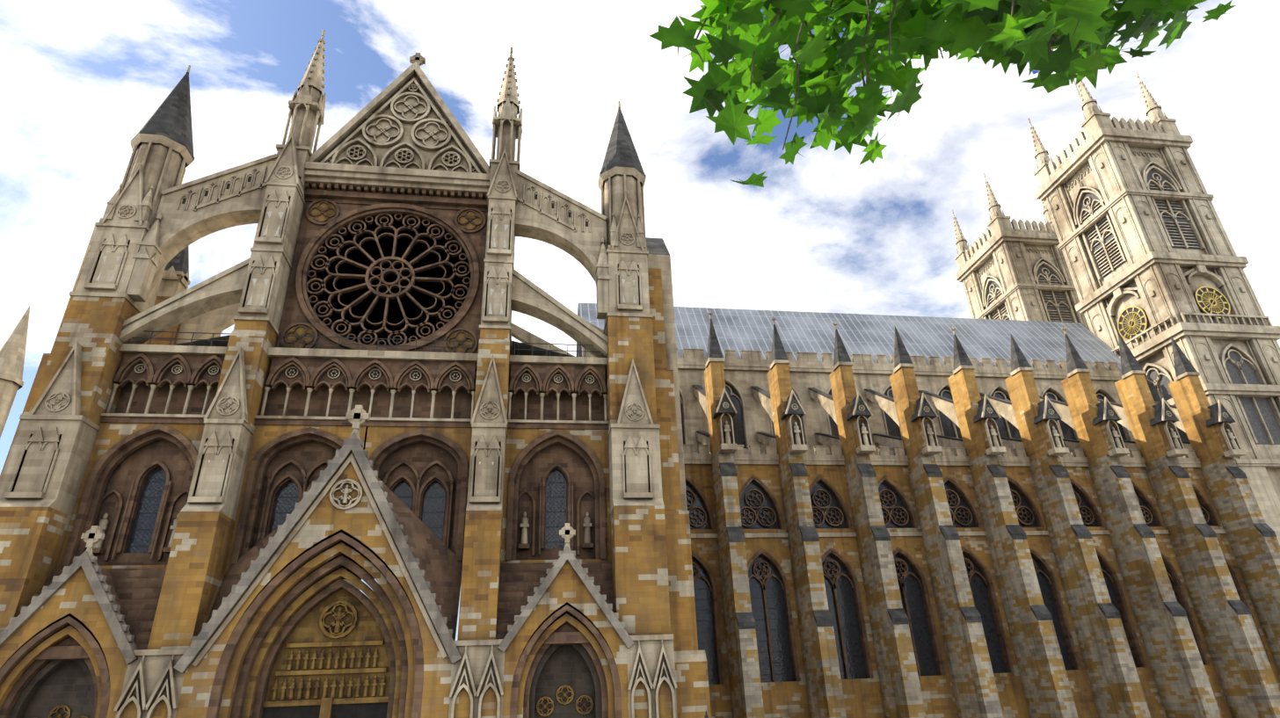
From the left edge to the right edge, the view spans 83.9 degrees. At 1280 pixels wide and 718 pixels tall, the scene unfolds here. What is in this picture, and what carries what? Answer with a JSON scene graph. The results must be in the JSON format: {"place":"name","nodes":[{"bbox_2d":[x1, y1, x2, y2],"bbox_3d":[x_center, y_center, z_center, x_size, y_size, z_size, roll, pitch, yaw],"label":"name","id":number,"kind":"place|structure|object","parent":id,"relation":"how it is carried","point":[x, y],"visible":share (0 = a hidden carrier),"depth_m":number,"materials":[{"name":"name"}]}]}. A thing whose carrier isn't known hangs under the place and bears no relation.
{"place":"outdoors","nodes":[
{"label":"outdoors","id":0,"kind":"place"},
{"bbox_2d":[144,215,603,661],"bbox_3d":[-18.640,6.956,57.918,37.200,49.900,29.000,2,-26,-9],"label":"transept body","id":1,"kind":"structure","parent":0,"point":[176,277],"depth_m":49.01,"materials":[{"name":"stone"}]},
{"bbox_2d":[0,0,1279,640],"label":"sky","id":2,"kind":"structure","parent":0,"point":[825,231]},
{"bbox_2d":[575,302,1279,717],"bbox_3d":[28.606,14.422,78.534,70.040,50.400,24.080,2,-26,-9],"label":"nave","id":3,"kind":"structure","parent":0,"point":[908,517],"depth_m":68.33,"materials":[{"name":"stone"}]},
{"label":"ground","id":4,"kind":"structure","parent":0,"visible":0},
{"bbox_2d":[0,305,30,438],"bbox_3d":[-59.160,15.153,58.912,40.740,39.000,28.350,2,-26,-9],"label":"spire","id":5,"kind":"structure","parent":4,"relation":"on","point":[12,352],"depth_m":59.85,"materials":[{"name":"stone"}]},
{"bbox_2d":[0,29,711,717],"bbox_3d":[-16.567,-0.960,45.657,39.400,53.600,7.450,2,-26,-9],"label":"church facade","id":6,"kind":"structure","parent":4,"relation":"on","point":[183,529],"depth_m":41.15,"materials":[{"name":"stone"}]},
{"bbox_2d":[649,0,1236,187],"bbox_3d":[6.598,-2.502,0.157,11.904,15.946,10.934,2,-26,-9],"label":"plane tree","id":7,"kind":"object","parent":4,"relation":"on","point":[818,77],"visible":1,"depth_m":3.74,"materials":[{"name":"green plant"}]},
{"bbox_2d":[952,72,1279,545],"bbox_3d":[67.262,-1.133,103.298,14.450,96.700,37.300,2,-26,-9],"label":"bell towers","id":8,"kind":"structure","parent":4,"relation":"on","point":[1130,242],"depth_m":93.25,"materials":[{"name":"stone"}]},
{"bbox_2d":[1028,61,1039,74],"bbox_3d":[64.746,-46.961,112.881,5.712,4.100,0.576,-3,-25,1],"label":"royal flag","id":9,"kind":"object","parent":8,"relation":"attached to","point":[1035,71],"visible":0.08,"depth_m":112.37,"materials":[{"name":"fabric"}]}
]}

